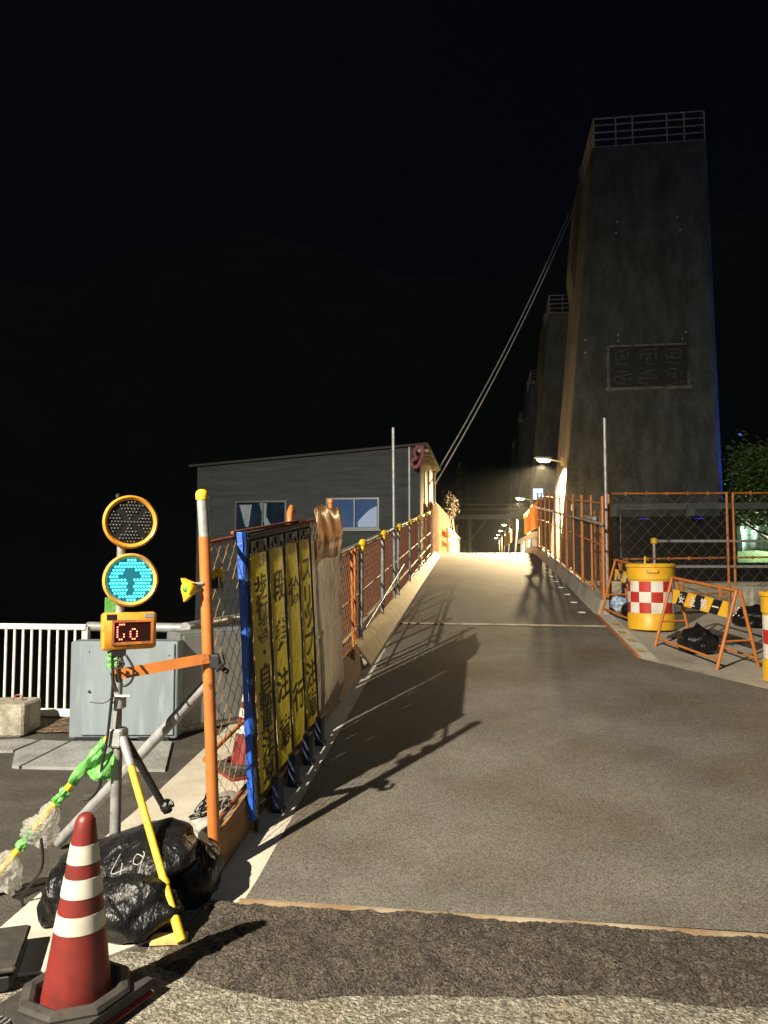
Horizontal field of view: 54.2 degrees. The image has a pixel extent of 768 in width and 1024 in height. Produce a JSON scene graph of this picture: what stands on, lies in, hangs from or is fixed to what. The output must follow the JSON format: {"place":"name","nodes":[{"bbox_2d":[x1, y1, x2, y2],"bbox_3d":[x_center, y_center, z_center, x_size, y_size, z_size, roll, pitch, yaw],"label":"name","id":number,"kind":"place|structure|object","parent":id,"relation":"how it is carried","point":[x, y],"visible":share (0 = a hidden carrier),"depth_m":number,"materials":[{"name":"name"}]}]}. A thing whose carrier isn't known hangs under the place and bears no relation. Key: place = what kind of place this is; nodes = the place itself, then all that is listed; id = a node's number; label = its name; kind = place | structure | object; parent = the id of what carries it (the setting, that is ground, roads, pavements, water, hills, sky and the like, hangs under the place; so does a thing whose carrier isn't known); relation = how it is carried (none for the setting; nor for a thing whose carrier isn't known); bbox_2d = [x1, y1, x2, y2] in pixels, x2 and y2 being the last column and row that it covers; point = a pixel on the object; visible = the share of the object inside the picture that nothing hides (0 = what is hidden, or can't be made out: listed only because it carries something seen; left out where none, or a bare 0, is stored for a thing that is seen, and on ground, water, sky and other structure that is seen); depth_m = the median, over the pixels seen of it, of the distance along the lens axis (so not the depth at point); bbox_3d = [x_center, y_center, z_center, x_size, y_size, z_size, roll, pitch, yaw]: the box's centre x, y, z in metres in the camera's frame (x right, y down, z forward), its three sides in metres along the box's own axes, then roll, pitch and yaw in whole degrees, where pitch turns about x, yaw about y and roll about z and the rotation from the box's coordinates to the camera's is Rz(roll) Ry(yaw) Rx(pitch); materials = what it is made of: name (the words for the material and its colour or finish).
{"place":"outdoors","nodes":[
{"label":"outdoors","id":0,"kind":"place"},
{"bbox_2d":[0,593,195,708],"bbox_3d":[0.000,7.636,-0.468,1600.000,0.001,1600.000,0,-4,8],"label":"river","id":1,"kind":"structure","parent":0,"point":[170,608],"depth_m":90.53,"materials":[{"name":"black liquid"}]},
{"bbox_2d":[189,442,440,716],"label":"site building","id":2,"kind":"structure","parent":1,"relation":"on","point":[355,485],"depth_m":20.51,"materials":[{"name":"grey"}]},
{"bbox_2d":[235,500,285,531],"bbox_3d":[-3.404,0.136,20.675,1.558,0.894,0.190,0,-4,8],"label":"window","id":3,"kind":"structure","parent":2,"relation":"in","point":[248,514],"depth_m":20.75,"materials":[{"name":"glass"}]},
{"bbox_2d":[326,497,380,530],"bbox_3d":[-0.856,0.066,20.339,1.559,0.908,0.190,0,-4,8],"label":"window","id":4,"kind":"structure","parent":2,"relation":"in","point":[358,514],"depth_m":20.38,"materials":[{"name":"blue glass"}]},
{"bbox_2d":[429,208,570,484],"bbox_3d":[4.637,-6.823,27.393,0.042,12.508,10.189,-3,-5,40],"label":"overhead cable","id":5,"kind":"object","parent":2,"relation":"attached to","point":[501,355],"visible":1,"depth_m":26.78,"materials":[{"name":"white paint"}]},
{"bbox_2d":[451,460,477,552],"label":"conifer","id":6,"kind":"object","parent":1,"relation":"on","point":[462,529],"visible":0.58,"depth_m":74.54,"materials":[{"name":"green plant"}]},
{"bbox_2d":[551,110,723,569],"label":"concrete pier","id":7,"kind":"structure","parent":1,"relation":"on","point":[640,371],"depth_m":27.47,"materials":[{"name":"concrete"}]},
{"bbox_2d":[435,211,572,484],"bbox_3d":[4.789,-6.811,27.473,0.042,12.521,10.020,-3,-5,40],"label":"overhead cable","id":8,"kind":"object","parent":7,"relation":"attached to","point":[504,358],"visible":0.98,"depth_m":26.65,"materials":[{"name":"white paint"}]},
{"bbox_2d":[577,516,737,580],"bbox_3d":[9.209,4.812,25.362,5.300,9.300,0.300,0,-4,8],"label":"dark hoarding","id":9,"kind":"object","parent":1,"relation":"on","point":[660,529],"visible":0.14,"depth_m":25.35,"materials":[{"name":"black metal"}]},
{"bbox_2d":[738,562,767,581],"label":"wall","id":10,"kind":"structure","parent":1,"relation":"on","point":[751,574],"depth_m":24.97,"materials":[{"name":"black concrete"}]},
{"bbox_2d":[0,724,229,951],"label":"ground","id":11,"kind":"structure","parent":0,"point":[27,796],"depth_m":5.01,"materials":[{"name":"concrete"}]},
{"bbox_2d":[0,925,30,991],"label":"battery case","id":12,"kind":"object","parent":11,"relation":"on","point":[13,942],"visible":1,"depth_m":2.99,"materials":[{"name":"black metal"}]},
{"bbox_2d":[0,739,37,752],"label":"chequer plate","id":13,"kind":"object","parent":11,"relation":"on","point":[10,745],"visible":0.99,"depth_m":6.58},
{"bbox_2d":[0,694,40,736],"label":"concrete block","id":14,"kind":"object","parent":11,"relation":"on","point":[19,716],"depth_m":6.94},
{"bbox_2d":[12,740,68,768],"bbox_3d":[-2.972,2.040,6.316,0.315,0.042,0.810,0,-4,8],"label":"chequer plate","id":15,"kind":"object","parent":11,"relation":"on","point":[28,754],"visible":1,"depth_m":6.34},
{"bbox_2d":[31,716,69,731],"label":"earth bank","id":16,"kind":"structure","parent":11,"relation":"on","point":[53,724],"depth_m":7.27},
{"bbox_2d":[0,623,90,716],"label":"white railing","id":17,"kind":"object","parent":16,"relation":"on","point":[55,711],"visible":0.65,"depth_m":7.58,"materials":[{"name":"metal"}]},
{"bbox_2d":[22,740,171,771],"bbox_3d":[-2.252,2.037,6.277,1.151,0.042,0.883,0,-4,3],"label":"chequer plate","id":18,"kind":"object","parent":11,"relation":"on","point":[72,755],"visible":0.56,"depth_m":6.15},
{"bbox_2d":[69,639,183,740],"bbox_3d":[-2.367,1.639,6.901,0.976,0.904,0.262,0,-4,0],"label":"equipment cabinet","id":19,"kind":"object","parent":11,"relation":"on","point":[154,701],"visible":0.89,"depth_m":6.79,"materials":[{"name":"metal"}]},
{"bbox_2d":[0,717,292,976],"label":"concrete strip","id":20,"kind":"object","parent":11,"relation":"on","point":[184,789],"visible":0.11,"depth_m":4.82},
{"bbox_2d":[36,843,100,927],"bbox_3d":[-1.399,1.700,3.508,0.367,0.328,0.502,0,-4,8],"label":"sandbag","id":21,"kind":"object","parent":20,"relation":"on","point":[47,906],"visible":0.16,"depth_m":3.32,"materials":[{"name":"black plastic"}]},
{"bbox_2d":[0,493,185,943],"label":"portable traffic signal","id":22,"kind":"object","parent":20,"relation":"on","point":[129,522],"visible":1,"depth_m":3.74,"materials":[{"name":"metal"}]},
{"bbox_2d":[20,837,44,906],"bbox_3d":[-1.675,1.873,3.565,0.116,0.637,0.014,0,-4,8],"label":"power cable","id":23,"kind":"object","parent":22,"relation":"hanging from","point":[36,876],"visible":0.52,"depth_m":3.57,"materials":[{"name":"black plastic"}]},
{"bbox_2d":[102,873,183,943],"bbox_3d":[-1.148,1.724,3.328,0.548,0.252,0.347,0,-4,8],"label":"sandbag","id":24,"kind":"object","parent":20,"relation":"on","point":[139,908],"visible":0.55,"depth_m":3.23,"materials":[{"name":"black plastic"}]},
{"bbox_2d":[99,817,197,877],"bbox_3d":[-1.151,1.634,3.562,0.554,0.279,0.453,0,-4,8],"label":"sandbag","id":25,"kind":"object","parent":24,"relation":"on","point":[126,851],"visible":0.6,"depth_m":3.46,"materials":[{"name":"black plastic"}]},
{"bbox_2d":[169,838,223,907],"bbox_3d":[-0.954,1.739,3.690,0.302,0.269,0.414,0,-4,8],"label":"sandbag","id":26,"kind":"object","parent":20,"relation":"on","point":[196,883],"visible":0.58,"depth_m":3.54,"materials":[{"name":"black plastic"}]},
{"bbox_2d":[188,790,243,833],"bbox_3d":[-1.000,1.843,4.634,0.320,0.171,0.612,0,-4,8],"label":"sandbag","id":27,"kind":"object","parent":20,"relation":"on","point":[199,824],"visible":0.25,"depth_m":4.41,"materials":[{"name":"white plastic"}]},
{"bbox_2d":[218,688,258,781],"bbox_3d":[-1.063,1.647,5.798,0.400,0.710,0.400,2,-4,-32],"label":"traffic cone","id":28,"kind":"object","parent":20,"relation":"on","point":[239,740],"visible":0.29,"depth_m":5.71,"materials":[{"name":"red plastic"}]},
{"bbox_2d":[218,756,258,777],"bbox_3d":[-1.063,1.938,5.780,0.380,0.065,0.380,2,-4,-32],"label":"cone weight","id":29,"kind":"object","parent":28,"relation":"on","point":[232,769],"visible":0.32,"depth_m":5.61,"materials":[{"name":"black rubber"}]},
{"bbox_2d":[167,626,242,733],"bbox_3d":[-1.699,1.626,7.372,0.243,0.943,0.852,-3,-5,43],"label":"railing","id":30,"kind":"object","parent":11,"relation":"on","point":[192,719],"visible":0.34,"depth_m":7.29,"materials":[{"name":"metal"}]},
{"bbox_2d":[0,207,767,597],"bbox_3d":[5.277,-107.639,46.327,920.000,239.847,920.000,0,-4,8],"label":"hills","id":31,"kind":"structure","parent":0,"point":[150,373],"depth_m":235.40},
{"bbox_2d":[0,900,767,1023],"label":"front pavement","id":32,"kind":"structure","parent":0,"point":[176,998],"depth_m":2.76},
{"bbox_2d":[40,812,153,1023],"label":"traffic cone","id":33,"kind":"object","parent":32,"relation":"on","point":[78,972],"visible":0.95,"depth_m":2.69,"materials":[{"name":"red plastic"}]},
{"bbox_2d":[0,961,152,1023],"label":"cone weight","id":34,"kind":"object","parent":33,"relation":"on","point":[25,1006],"visible":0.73,"depth_m":2.65,"materials":[{"name":"black rubber"}]},
{"bbox_2d":[149,931,187,945],"bbox_3d":[-0.927,1.839,3.235,0.150,0.020,0.070,0,-4,-4],"label":"wood pad","id":35,"kind":"object","parent":32,"relation":"on","point":[164,938],"visible":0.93,"depth_m":3.21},
{"bbox_2d":[156,901,767,1007],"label":"asphalt patch","id":36,"kind":"object","parent":32,"relation":"on","point":[294,953],"visible":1,"depth_m":3.06,"materials":[{"name":"asphalt"}]},
{"bbox_2d":[239,898,767,937],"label":"road edge strip","id":37,"kind":"object","parent":32,"relation":"on","point":[701,932],"visible":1,"depth_m":3.40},
{"bbox_2d":[0,0,767,284],"label":"sky","id":38,"kind":"structure","parent":0,"point":[449,138],"materials":[{"name":"black"}]},
{"bbox_2d":[210,584,767,933],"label":"ramp","id":39,"kind":"structure","parent":0,"point":[243,869],"depth_m":4.60,"materials":[{"name":"concrete"}]},
{"bbox_2d":[195,489,219,848],"bbox_3d":[-0.921,0.885,3.929,0.166,2.018,0.068,0,-4,8],"label":"fence post","id":40,"kind":"object","parent":39,"relation":"on","point":[210,727],"visible":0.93,"depth_m":3.91,"materials":[{"name":"metal"}]},
{"bbox_2d":[53,681,202,846],"bbox_3d":[-1.397,1.398,4.123,1.031,0.996,0.060,-1,-4,22],"label":"brace pipe","id":41,"kind":"object","parent":40,"relation":"attached to","point":[170,722],"visible":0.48,"depth_m":4.06,"materials":[{"name":"metal"}]},
{"bbox_2d":[114,652,228,679],"bbox_3d":[-1.085,0.783,3.850,0.571,0.124,0.129,1,-4,-12],"label":"clamp bar","id":42,"kind":"object","parent":40,"relation":"attached to","point":[216,662],"visible":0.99,"depth_m":3.83,"materials":[{"name":"orange paint"}]},
{"bbox_2d":[181,578,203,601],"bbox_3d":[-0.998,0.408,3.930,0.094,0.123,0.129,-3,-5,40],"label":"warning flasher","id":43,"kind":"object","parent":40,"relation":"attached to","point":[189,588],"visible":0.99,"depth_m":3.89,"materials":[{"name":"yellow plastic"}]},
{"bbox_2d":[180,613,239,629],"bbox_3d":[-1.974,1.300,8.876,0.116,0.156,2.002,0,-4,7],"label":"guard pipe","id":44,"kind":"object","parent":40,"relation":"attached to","point":[196,624],"visible":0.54,"depth_m":8.70,"materials":[{"name":"metal"}]},
{"bbox_2d":[86,622,181,632],"bbox_3d":[-2.699,1.247,8.116,1.074,0.107,0.104,0,-4,8],"label":"guard pipe","id":45,"kind":"object","parent":44,"relation":"attached to","point":[160,627],"visible":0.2,"depth_m":8.04,"materials":[{"name":"metal"}]},
{"bbox_2d":[212,567,224,589],"bbox_3d":[-0.907,0.357,4.026,0.094,0.125,0.110,0,-4,8],"label":"warning flasher","id":46,"kind":"object","parent":40,"relation":"attached to","point":[217,578],"visible":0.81,"depth_m":4.01,"materials":[{"name":"yellow plastic"}]},
{"bbox_2d":[211,518,317,821],"bbox_3d":[-0.695,0.844,5.722,0.094,1.859,3.583,0,-4,8],"label":"chain link fence","id":47,"kind":"object","parent":40,"relation":"attached to","point":[244,787],"visible":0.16,"depth_m":4.36,"materials":[{"name":"metal"}]},
{"bbox_2d":[188,794,230,819],"bbox_3d":[-0.950,1.605,4.090,0.162,0.090,0.246,0,-4,8],"label":"wire heap","id":48,"kind":"object","parent":47,"relation":"attached to","point":[201,808],"visible":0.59,"depth_m":4.05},
{"bbox_2d":[311,539,343,723],"bbox_3d":[-0.495,0.992,6.676,0.091,1.659,1.280,0,-4,8],"label":"plastic sheet","id":49,"kind":"object","parent":47,"relation":"attached to","point":[328,613],"visible":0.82,"depth_m":6.63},
{"bbox_2d":[314,505,342,566],"bbox_3d":[-0.488,0.198,6.713,0.052,0.594,1.100,0,-4,8],"label":"wrapped sheet","id":50,"kind":"object","parent":49,"relation":"attached to","point":[329,525],"visible":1,"depth_m":6.63,"materials":[{"name":"brown plastic"}]},
{"bbox_2d":[220,755,282,870],"bbox_3d":[-0.778,1.741,4.490,0.033,0.375,1.210,0,-4,8],"label":"toe board","id":51,"kind":"object","parent":39,"relation":"on","point":[237,825],"visible":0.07,"depth_m":4.16,"materials":[{"name":"brown wood"}]},
{"bbox_2d":[236,523,325,829],"bbox_3d":[-0.654,0.972,5.171,0.216,1.866,1.653,0,-4,8],"label":"banner stand","id":52,"kind":"object","parent":39,"relation":"on","point":[278,568],"visible":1,"depth_m":4.88,"materials":[{"name":"yellow fabric"}]},
{"bbox_2d":[338,644,364,702],"bbox_3d":[-0.366,1.622,7.666,0.110,0.383,1.430,0,-4,8],"label":"toe board","id":53,"kind":"object","parent":39,"relation":"on","point":[353,669],"visible":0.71,"depth_m":7.77,"materials":[{"name":"brown wood"}]},
{"bbox_2d":[350,551,354,660],"bbox_3d":[-0.337,1.077,8.065,0.062,1.321,0.034,0,-4,8],"label":"fence stake","id":54,"kind":"object","parent":39,"relation":"on","point":[352,603],"visible":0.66,"depth_m":8.06,"materials":[{"name":"orange paint"}]},
{"bbox_2d":[359,539,366,656],"bbox_3d":[-0.256,1.004,8.791,0.091,1.374,0.148,0,-4,8],"label":"scaffold pole","id":55,"kind":"object","parent":39,"relation":"on","point":[363,543],"visible":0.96,"depth_m":8.80,"materials":[{"name":"metal"}]},
{"bbox_2d":[341,547,358,657],"bbox_3d":[-0.410,1.058,8.318,0.032,1.407,2.012,0,-4,8],"label":"fence","id":56,"kind":"object","parent":55,"relation":"attached to","point":[357,594],"visible":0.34,"depth_m":8.37,"materials":[{"name":"metal"}]},
{"bbox_2d":[343,544,430,646],"bbox_3d":[0.423,1.146,14.276,0.044,1.394,13.904,0,-4,8],"label":"scaffold rail","id":57,"kind":"object","parent":55,"relation":"attached to","point":[349,636],"visible":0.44,"depth_m":9.92,"materials":[{"name":"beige metal"}]},
{"bbox_2d":[355,627,382,665],"bbox_3d":[-0.181,1.585,8.912,0.202,0.347,0.980,0,-4,8],"label":"kerb board","id":58,"kind":"object","parent":39,"relation":"on","point":[369,645],"visible":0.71,"depth_m":8.82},
{"bbox_2d":[368,605,398,645],"bbox_3d":[0.010,1.549,10.354,0.202,0.410,1.880,0,-4,8],"label":"kerb board","id":59,"kind":"object","parent":39,"relation":"on","point":[381,626],"visible":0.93,"depth_m":10.19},
{"bbox_2d":[381,530,386,613],"bbox_3d":[-0.005,0.943,10.682,0.091,1.374,0.148,0,-4,8],"label":"scaffold pole","id":60,"kind":"object","parent":39,"relation":"on","point":[384,535],"visible":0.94,"depth_m":10.69,"materials":[{"name":"metal"}]},
{"bbox_2d":[363,536,380,631],"bbox_3d":[-0.142,0.993,10.338,0.032,1.407,2.012,0,-4,8],"label":"fence","id":61,"kind":"object","parent":60,"relation":"attached to","point":[374,578],"visible":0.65,"depth_m":10.16,"materials":[{"name":"orange paint"}]},
{"bbox_2d":[392,428,395,597],"bbox_3d":[0.162,0.105,12.303,0.072,2.997,0.052,0,-4,8],"label":"tall pole","id":62,"kind":"object","parent":39,"relation":"on","point":[393,509],"visible":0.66,"depth_m":12.29,"materials":[{"name":"metal"}]},
{"bbox_2d":[397,523,401,594],"bbox_3d":[0.259,0.879,12.672,0.091,1.374,0.148,0,-4,8],"label":"scaffold pole","id":63,"kind":"object","parent":39,"relation":"on","point":[399,526],"visible":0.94,"depth_m":12.68,"materials":[{"name":"metal"}]},
{"bbox_2d":[384,529,396,607],"bbox_3d":[0.126,0.928,12.358,0.032,1.407,2.012,0,-4,8],"label":"fence","id":64,"kind":"object","parent":63,"relation":"attached to","point":[390,571],"visible":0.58,"depth_m":11.98,"materials":[{"name":"metal"}]},
{"bbox_2d":[388,589,411,619],"bbox_3d":[0.267,1.497,12.294,0.202,0.397,1.980,0,-4,8],"label":"kerb board","id":65,"kind":"object","parent":39,"relation":"on","point":[398,605],"visible":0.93,"depth_m":12.12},
{"bbox_2d":[408,519,412,580],"bbox_3d":[0.522,0.815,14.662,0.091,1.374,0.148,0,-4,8],"label":"scaffold pole","id":66,"kind":"object","parent":39,"relation":"on","point":[410,523],"visible":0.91,"depth_m":14.67,"materials":[{"name":"metal"}]},
{"bbox_2d":[400,524,408,589],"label":"fence","id":67,"kind":"object","parent":66,"relation":"attached to","point":[404,554],"visible":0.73,"depth_m":14.35,"materials":[{"name":"orange paint"}]},
{"bbox_2d":[418,515,421,570],"bbox_3d":[0.793,0.749,16.702,0.091,1.374,0.148,0,-4,8],"label":"scaffold pole","id":68,"kind":"object","parent":39,"relation":"on","point":[419,518],"visible":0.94,"depth_m":16.71,"materials":[{"name":"metal"}]},
{"bbox_2d":[411,519,417,576],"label":"fence","id":69,"kind":"object","parent":68,"relation":"attached to","point":[414,547],"visible":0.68,"depth_m":16.48,"materials":[{"name":"metal"}]},
{"bbox_2d":[537,492,544,548],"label":"fence","id":70,"kind":"object","parent":39,"relation":"on","point":[540,525],"visible":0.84,"depth_m":21.48,"materials":[{"name":"metal"}]},
{"bbox_2d":[543,553,558,569],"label":"kerb block","id":71,"kind":"structure","parent":39,"relation":"on","point":[548,560],"depth_m":18.74,"materials":[{"name":"grey concrete"}]},
{"bbox_2d":[544,493,553,555],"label":"fence","id":72,"kind":"object","parent":71,"relation":"on","point":[551,538],"visible":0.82,"depth_m":19.29,"materials":[{"name":"metal"}]},
{"bbox_2d":[552,561,571,579],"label":"kerb block","id":73,"kind":"structure","parent":39,"relation":"on","point":[559,569],"depth_m":16.71,"materials":[{"name":"concrete"}]},
{"bbox_2d":[553,493,565,564],"bbox_3d":[4.021,0.493,17.076,0.062,2.026,2.166,0,-4,6],"label":"fence","id":74,"kind":"object","parent":73,"relation":"on","point":[559,517],"visible":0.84,"depth_m":17.13,"materials":[{"name":"metal"}]},
{"bbox_2d":[563,571,586,594],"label":"kerb block","id":75,"kind":"structure","parent":39,"relation":"on","point":[572,581],"depth_m":14.57,"materials":[{"name":"grey concrete"}]},
{"bbox_2d":[565,494,581,581],"bbox_3d":[3.784,0.562,14.920,0.062,2.026,2.166,0,-4,6],"label":"fence","id":76,"kind":"object","parent":75,"relation":"on","point":[568,526],"visible":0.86,"depth_m":14.98,"materials":[{"name":"metal"}]},
{"bbox_2d":[578,583,608,613],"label":"kerb block","id":77,"kind":"structure","parent":39,"relation":"on","point":[591,599],"depth_m":12.31,"materials":[{"name":"concrete"}]},
{"bbox_2d":[580,495,605,599],"bbox_3d":[3.546,0.631,12.764,0.062,2.026,2.166,0,-4,6],"label":"fence","id":78,"kind":"object","parent":77,"relation":"on","point":[601,544],"visible":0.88,"depth_m":12.75,"materials":[{"name":"metal"}]},
{"bbox_2d":[246,553,767,932],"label":"bridge road","id":79,"kind":"structure","parent":0,"point":[590,774],"depth_m":5.06,"materials":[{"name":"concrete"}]},
{"bbox_2d":[400,622,606,626],"bbox_3d":[1.681,1.614,10.780,2.932,0.023,0.051,-1,-4,9],"label":"road joint line","id":80,"kind":"object","parent":79,"relation":"on","point":[502,624],"visible":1,"depth_m":10.76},
{"bbox_2d":[651,538,767,567],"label":"handrail","id":81,"kind":"object","parent":79,"relation":"on","point":[654,541],"visible":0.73,"depth_m":16.30,"materials":[{"name":"metal"}]},
{"bbox_2d":[504,439,514,552],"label":"concrete pier","id":82,"kind":"structure","parent":0,"point":[511,473],"depth_m":103.87,"materials":[{"name":"concrete"}]},
{"bbox_2d":[508,412,522,552],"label":"concrete pier","id":83,"kind":"structure","parent":0,"point":[518,449],"depth_m":84.83,"materials":[{"name":"concrete"}]},
{"bbox_2d":[514,370,537,552],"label":"concrete pier","id":84,"kind":"structure","parent":0,"point":[529,417],"depth_m":65.83,"materials":[{"name":"concrete"}]},
{"bbox_2d":[527,294,568,551],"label":"concrete pier","id":85,"kind":"structure","parent":0,"point":[551,360],"depth_m":46.81,"materials":[{"name":"concrete"}]},
{"bbox_2d":[571,502,767,515],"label":"steel beam","id":86,"kind":"structure","parent":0,"point":[614,508],"depth_m":24.28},
{"bbox_2d":[587,581,767,688],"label":"concrete platform","id":87,"kind":"structure","parent":0,"point":[737,667],"depth_m":9.28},
{"bbox_2d":[603,418,608,599],"bbox_3d":[3.658,-0.001,12.348,0.052,3.122,0.052,0,-4,8],"label":"tall pole","id":88,"kind":"object","parent":87,"relation":"on","point":[605,481],"visible":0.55,"depth_m":12.35,"materials":[{"name":"metal"}]},
{"bbox_2d":[607,494,611,609],"bbox_3d":[3.625,0.641,12.061,0.050,1.860,0.050,0,-4,8],"label":"fence post","id":89,"kind":"object","parent":87,"relation":"on","point":[609,539],"visible":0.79,"depth_m":12.05,"materials":[{"name":"metal"}]},
{"bbox_2d":[600,559,631,618],"bbox_3d":[3.646,1.170,10.975,0.537,0.862,1.276,-1,2,-4],"label":"frame barricade","id":90,"kind":"object","parent":87,"relation":"on","point":[620,575],"visible":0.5,"depth_m":11.45,"materials":[{"name":"orange paint"}]},
{"bbox_2d":[625,556,676,630],"bbox_3d":[3.697,1.115,10.381,0.670,1.000,0.675,-1,-4,20],"label":"traffic barrel","id":91,"kind":"object","parent":87,"relation":"on","point":[648,584],"visible":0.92,"depth_m":10.12,"materials":[{"name":"yellow plastic"}]},
{"bbox_2d":[607,491,730,601],"bbox_3d":[4.789,0.601,12.626,2.183,1.915,0.043,0,-4,-6],"label":"fence","id":92,"kind":"object","parent":87,"relation":"on","point":[710,557],"visible":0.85,"depth_m":12.67,"materials":[{"name":"metal"}]},
{"bbox_2d":[677,623,718,652],"bbox_3d":[3.720,1.484,8.898,0.461,0.341,0.511,0,-4,8],"label":"sandbag","id":93,"kind":"object","parent":87,"relation":"on","point":[698,637],"visible":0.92,"depth_m":8.71,"materials":[{"name":"black plastic"}]},
{"bbox_2d":[654,576,760,669],"bbox_3d":[3.691,1.240,8.661,0.537,0.862,1.276,-1,2,-10],"label":"frame barricade","id":94,"kind":"object","parent":87,"relation":"on","point":[682,598],"visible":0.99,"depth_m":8.44,"materials":[{"name":"orange paint"}]},
{"bbox_2d":[732,604,761,626],"bbox_3d":[5.181,1.433,10.447,0.592,0.312,0.523,0,-4,8],"label":"sandbag","id":95,"kind":"object","parent":87,"relation":"on","point":[754,612],"visible":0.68,"depth_m":10.30,"materials":[{"name":"black plastic"}]},
{"bbox_2d":[731,491,767,585],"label":"fence","id":96,"kind":"object","parent":87,"relation":"on","point":[734,538],"visible":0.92,"depth_m":12.77,"materials":[{"name":"metal"}]},
{"bbox_2d":[732,586,767,611],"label":"concrete block","id":97,"kind":"object","parent":87,"relation":"on","point":[751,596],"depth_m":11.49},
{"bbox_2d":[758,590,767,681],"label":"traffic barrel","id":98,"kind":"object","parent":87,"relation":"on","point":[763,594],"visible":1,"depth_m":7.52,"materials":[{"name":"yellow plastic"}]},
{"bbox_2d":[737,550,767,561],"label":"grass bank","id":99,"kind":"structure","parent":0,"point":[752,553],"depth_m":31.65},
{"bbox_2d":[720,429,767,538],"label":"broadleaf tree","id":100,"kind":"object","parent":99,"relation":"on","point":[759,481],"visible":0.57,"depth_m":28.34,"materials":[{"name":"green plant"}]},
{"bbox_2d":[737,526,767,550],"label":"turquoise sheet","id":101,"kind":"object","parent":99,"relation":"on","point":[743,546],"visible":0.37,"depth_m":34.09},
{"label":"bridge deck","id":102,"kind":"structure","parent":0,"visible":0},
{"bbox_2d":[441,490,459,552],"bbox_3d":[2.750,0.627,30.903,0.812,3.236,1.079,0,-4,8],"label":"dry shrub","id":103,"kind":"object","parent":102,"relation":"on","point":[451,508],"visible":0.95,"depth_m":30.84,"materials":[{"name":"brown plant"}]},
{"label":"bridge road surface","id":104,"kind":"structure","parent":0,"visible":0},
{"bbox_2d":[445,527,459,552],"bbox_3d":[3.084,1.400,32.856,0.120,0.920,13.000,0,-4,8],"label":"white barrier","id":105,"kind":"object","parent":104,"relation":"on","point":[450,536],"visible":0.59,"depth_m":29.81,"materials":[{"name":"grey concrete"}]},
{"bbox_2d":[443,503,528,552],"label":"pipe gantry","id":106,"kind":"object","parent":104,"relation":"on","point":[494,516],"visible":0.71,"depth_m":59.44,"materials":[{"name":"grey metal"}]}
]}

